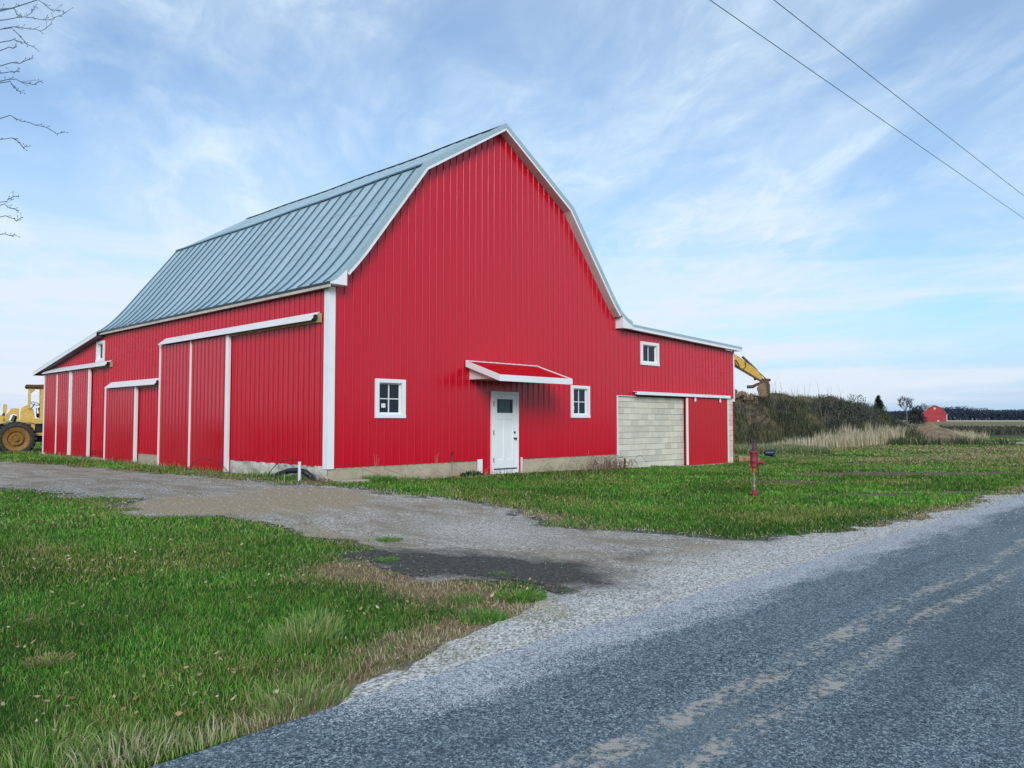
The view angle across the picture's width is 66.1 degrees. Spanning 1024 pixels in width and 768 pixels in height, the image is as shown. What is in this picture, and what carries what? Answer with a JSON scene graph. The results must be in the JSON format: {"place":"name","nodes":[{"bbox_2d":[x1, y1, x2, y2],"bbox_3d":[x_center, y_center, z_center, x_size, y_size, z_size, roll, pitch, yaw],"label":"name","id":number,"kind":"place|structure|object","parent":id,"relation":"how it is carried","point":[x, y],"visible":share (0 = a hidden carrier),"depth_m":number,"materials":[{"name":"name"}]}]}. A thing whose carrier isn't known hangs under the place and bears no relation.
{"place":"outdoors","nodes":[
{"label":"outdoors","id":0,"kind":"place"},
{"bbox_2d":[0,461,1023,766],"bbox_3d":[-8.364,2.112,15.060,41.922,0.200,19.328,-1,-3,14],"label":"driveway","id":1,"kind":"structure","parent":0,"point":[495,548],"depth_m":9.55,"materials":[{"name":"grey gravel"}]},
{"bbox_2d":[0,420,1023,767],"bbox_3d":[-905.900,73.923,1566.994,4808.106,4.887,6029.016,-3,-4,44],"label":"ground","id":2,"kind":"structure","parent":0,"point":[470,626],"depth_m":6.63,"materials":[{"name":"green plant"}]},
{"bbox_2d":[0,384,43,451],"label":"loader","id":3,"kind":"object","parent":2,"relation":"on","point":[17,436],"visible":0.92,"depth_m":34.13,"materials":[{"name":"yellow paint"}]},
{"bbox_2d":[0,0,72,237],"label":"budding tree","id":4,"kind":"object","parent":2,"relation":"on","point":[20,16],"visible":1,"depth_m":8.09,"materials":[{"name":"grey plant"}]},
{"bbox_2d":[185,458,227,471],"bbox_3d":[-7.828,2.135,20.122,2.318,0.462,0.074,-2,-3,39],"label":"cable","id":5,"kind":"object","parent":2,"relation":"on","point":[205,458],"visible":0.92,"depth_m":20.12,"materials":[{"name":"black metal"}]},
{"bbox_2d":[0,488,550,755],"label":"fallen leaves","id":6,"kind":"object","parent":2,"relation":"on","point":[178,713],"visible":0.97,"depth_m":6.51,"materials":[{"name":"brown plant"}]},
{"bbox_2d":[265,459,298,477],"bbox_3d":[-5.243,1.964,17.826,1.336,0.543,0.074,-2,-3,37],"label":"cable","id":7,"kind":"object","parent":2,"relation":"on","point":[279,462],"visible":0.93,"depth_m":17.79,"materials":[{"name":"black metal"}]},
{"bbox_2d":[268,468,315,480],"bbox_3d":[-5.154,2.159,18.099,1.998,0.497,0.175,-2,-3,37],"label":"drain pipe","id":8,"kind":"object","parent":2,"relation":"on","point":[305,472],"visible":0.53,"depth_m":17.86,"materials":[{"name":"black plastic"}]},
{"bbox_2d":[298,462,300,480],"bbox_3d":[-4.707,1.977,17.416,0.068,0.510,0.068,-3,-4,44],"label":"pipe stub","id":9,"kind":"object","parent":2,"relation":"on","point":[299,470],"visible":0.72,"depth_m":17.39,"materials":[{"name":"white plastic"}]},
{"bbox_2d":[301,477,331,482],"bbox_3d":[-4.309,2.133,17.373,0.890,0.202,0.790,-3,-4,44],"label":"dead weed","id":10,"kind":"object","parent":2,"relation":"on","point":[320,479],"visible":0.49,"depth_m":17.30,"materials":[{"name":"plant"}]},
{"bbox_2d":[337,477,378,482],"bbox_3d":[-3.336,2.165,17.427,0.587,0.130,1.090,-3,-4,44],"label":"flat stone","id":11,"kind":"object","parent":2,"relation":"on","point":[354,479],"visible":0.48,"depth_m":17.21,"materials":[{"name":"grey stone"}]},
{"bbox_2d":[33,123,741,481],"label":"barn","id":12,"kind":"structure","parent":2,"relation":"on","point":[421,315],"depth_m":21.58,"materials":[{"name":"red metal"}]},
{"bbox_2d":[43,371,70,454],"bbox_3d":[-17.450,1.109,30.179,3.074,3.140,0.085,-3,-4,44],"label":"sliding door","id":13,"kind":"structure","parent":12,"relation":"in","point":[57,385],"depth_m":30.11,"materials":[{"name":"red metal"}]},
{"bbox_2d":[69,368,91,456],"bbox_3d":[-15.581,1.023,28.391,1.958,3.140,0.085,-3,-4,44],"label":"sliding door","id":14,"kind":"structure","parent":12,"relation":"in","point":[81,380],"depth_m":28.33,"materials":[{"name":"red metal"}]},
{"bbox_2d":[95,340,104,361],"bbox_3d":[-14.306,-1.131,27.417,0.760,0.730,0.137,-3,-4,44],"label":"window","id":15,"kind":"structure","parent":12,"relation":"in","point":[100,345],"depth_m":27.55,"materials":[{"name":"white glass"}]},
{"bbox_2d":[103,386,138,461],"bbox_3d":[-12.800,1.301,25.713,2.718,2.410,0.085,-3,-4,44],"label":"sliding door","id":16,"kind":"structure","parent":12,"relation":"in","point":[121,405],"depth_m":25.63,"materials":[{"name":"red metal"}]},
{"bbox_2d":[157,334,231,471],"bbox_3d":[-8.989,0.563,22.096,4.408,3.620,0.085,-3,-4,44],"label":"sliding door","id":17,"kind":"structure","parent":12,"relation":"in","point":[194,394],"depth_m":21.91,"materials":[{"name":"red metal"}]},
{"bbox_2d":[374,378,405,417],"bbox_3d":[-2.925,0.350,18.779,0.137,0.930,0.900,-3,-4,44],"label":"window","id":18,"kind":"structure","parent":12,"relation":"in","point":[390,394],"depth_m":18.83,"materials":[{"name":"white glass"}]},
{"bbox_2d":[493,394,516,469],"bbox_3d":[-0.183,1.299,21.500,0.118,2.052,0.931,-3,-4,44],"label":"entry door","id":19,"kind":"structure","parent":12,"relation":"in","point":[504,432],"depth_m":21.52,"materials":[{"name":"white metal"}]},
{"bbox_2d":[570,385,590,417],"bbox_3d":[2.057,0.543,23.981,0.137,0.980,0.910,-3,-4,44],"label":"window","id":20,"kind":"structure","parent":12,"relation":"in","point":[579,395],"depth_m":24.06,"materials":[{"name":"white glass"}]},
{"bbox_2d":[640,341,659,365],"bbox_3d":[4.661,-1.021,26.778,0.137,0.790,1.100,-3,-4,44],"label":"window","id":21,"kind":"structure","parent":12,"relation":"in","point":[649,352],"depth_m":26.84,"materials":[{"name":"white glass"}]},
{"bbox_2d":[683,397,718,464],"bbox_3d":[7.061,1.799,29.341,0.020,2.600,2.808,-3,-4,44],"label":"doorway","id":22,"kind":"structure","parent":12,"relation":"in","point":[684,397],"depth_m":28.50,"materials":[{"name":"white metal"}]},
{"bbox_2d":[685,397,728,464],"bbox_3d":[7.283,1.713,29.214,0.100,2.480,3.050,-3,-4,44],"label":"sliding door","id":23,"kind":"structure","parent":12,"relation":"in","point":[706,419],"depth_m":29.13,"materials":[{"name":"red metal"}]},
{"bbox_2d":[398,475,452,478],"bbox_3d":[-2.129,2.293,19.051,0.339,0.095,1.870,-3,-4,44],"label":"flat stone","id":24,"kind":"object","parent":2,"relation":"on","point":[421,477],"visible":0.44,"depth_m":19.11,"materials":[{"name":"grey stone"}]},
{"bbox_2d":[460,470,483,475],"bbox_3d":[-0.991,2.271,20.169,0.514,0.200,0.807,-3,-4,44],"label":"weed","id":25,"kind":"object","parent":2,"relation":"on","point":[470,473],"visible":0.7,"depth_m":20.07,"materials":[{"name":"green plant"}]},
{"bbox_2d":[537,460,594,471],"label":"dead vines","id":26,"kind":"object","parent":2,"relation":"on","point":[565,466],"visible":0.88,"depth_m":23.08,"materials":[{"name":"plant"}]},
{"bbox_2d":[586,455,645,469],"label":"dead vines","id":27,"kind":"object","parent":2,"relation":"on","point":[609,463],"visible":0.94,"depth_m":24.33,"materials":[{"name":"brown plant"}]},
{"bbox_2d":[738,456,758,462],"bbox_3d":[9.337,2.978,31.030,0.784,0.300,0.300,0,-3,9],"label":"log","id":28,"kind":"object","parent":2,"relation":"on","point":[742,459],"visible":0.58,"depth_m":30.95,"materials":[{"name":"brown wood"}]},
{"bbox_2d":[749,440,764,496],"bbox_3d":[4.851,1.676,15.556,0.310,1.142,0.176,0,-3,0],"label":"hand pump","id":29,"kind":"object","parent":2,"relation":"on","point":[754,461],"visible":0.95,"depth_m":15.53,"materials":[{"name":"red metal"}]},
{"bbox_2d":[764,449,774,456],"bbox_3d":[11.096,2.979,33.897,0.412,0.338,0.362,0,-3,0],"label":"tub","id":30,"kind":"object","parent":2,"relation":"on","point":[769,452],"visible":1,"depth_m":33.80,"materials":[{"name":"blue plastic"}]},
{"bbox_2d":[734,393,884,445],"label":"mound","id":31,"kind":"object","parent":2,"relation":"on","point":[750,415],"visible":0.08,"depth_m":50.05,"materials":[{"name":"plant"}]},
{"bbox_2d":[735,389,757,404],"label":"soil clods","id":32,"kind":"object","parent":31,"relation":"on","point":[741,394],"visible":0.67,"depth_m":51.16,"materials":[{"name":"brown soil"}]},
{"bbox_2d":[734,354,770,396],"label":"excavator","id":33,"kind":"object","parent":31,"relation":"on","point":[746,366],"visible":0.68,"depth_m":51.78,"materials":[{"name":"yellow paint"}]},
{"bbox_2d":[734,389,914,444],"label":"weeds","id":34,"kind":"object","parent":31,"relation":"on","point":[803,423],"visible":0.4,"depth_m":52.30,"materials":[{"name":"green plant"}]},
{"bbox_2d":[775,394,910,430],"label":"shrubs","id":35,"kind":"object","parent":31,"relation":"on","point":[856,407],"visible":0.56,"depth_m":59.10,"materials":[{"name":"green plant"}]},
{"bbox_2d":[873,395,885,413],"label":"conifer","id":36,"kind":"object","parent":2,"relation":"on","point":[879,401],"visible":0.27,"depth_m":119.82,"materials":[{"name":"green plant"}]},
{"bbox_2d":[897,396,914,424],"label":"bare tree","id":37,"kind":"object","parent":2,"relation":"on","point":[908,402],"visible":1,"depth_m":219.56,"materials":[{"name":"grey plant"}]},
{"bbox_2d":[904,403,928,424],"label":"shrubby tree","id":38,"kind":"object","parent":2,"relation":"on","point":[916,416],"visible":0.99,"depth_m":223.42,"materials":[{"name":"green plant"}]},
{"bbox_2d":[918,405,947,421],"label":"barn","id":39,"kind":"structure","parent":2,"relation":"on","point":[933,413],"depth_m":399.73,"materials":[{"name":"metal"}]},
{"bbox_2d":[905,422,970,443],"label":"dirt pile","id":40,"kind":"object","parent":2,"relation":"on","point":[931,428],"visible":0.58,"depth_m":56.12,"materials":[{"name":"soil"}]},
{"bbox_2d":[880,426,1016,444],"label":"weeds","id":41,"kind":"object","parent":2,"relation":"on","point":[917,439],"visible":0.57,"depth_m":53.56,"materials":[{"name":"green plant"}]},
{"bbox_2d":[884,406,1023,419],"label":"wood","id":42,"kind":"object","parent":2,"relation":"on","point":[957,413],"visible":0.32,"depth_m":605.39,"materials":[{"name":"green plant"}]},
{"bbox_2d":[912,424,1023,434],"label":"brush","id":43,"kind":"object","parent":2,"relation":"on","point":[1002,430],"visible":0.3,"depth_m":107.53,"materials":[{"name":"beige plant"}]},
{"bbox_2d":[0,0,1023,419],"label":"sky","id":44,"kind":"structure","parent":0,"point":[721,189],"materials":[{"name":"blue"}]},
{"bbox_2d":[148,496,1023,767],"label":"road","id":45,"kind":"structure","parent":0,"point":[919,663],"depth_m":4.40,"materials":[{"name":"grey asphalt"}]},
{"bbox_2d":[734,381,990,454],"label":"tall grass","id":46,"kind":"structure","parent":0,"point":[867,437],"depth_m":48.97,"materials":[{"name":"beige plant"}]},
{"bbox_2d":[710,0,1022,217],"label":"power line","id":47,"kind":"object","parent":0,"point":[848,96],"visible":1,"depth_m":15.46,"materials":[{"name":"black metal"}]},
{"bbox_2d":[774,0,1023,195],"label":"power line","id":48,"kind":"object","parent":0,"point":[886,88],"visible":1,"depth_m":15.11,"materials":[{"name":"black metal"}]}
]}

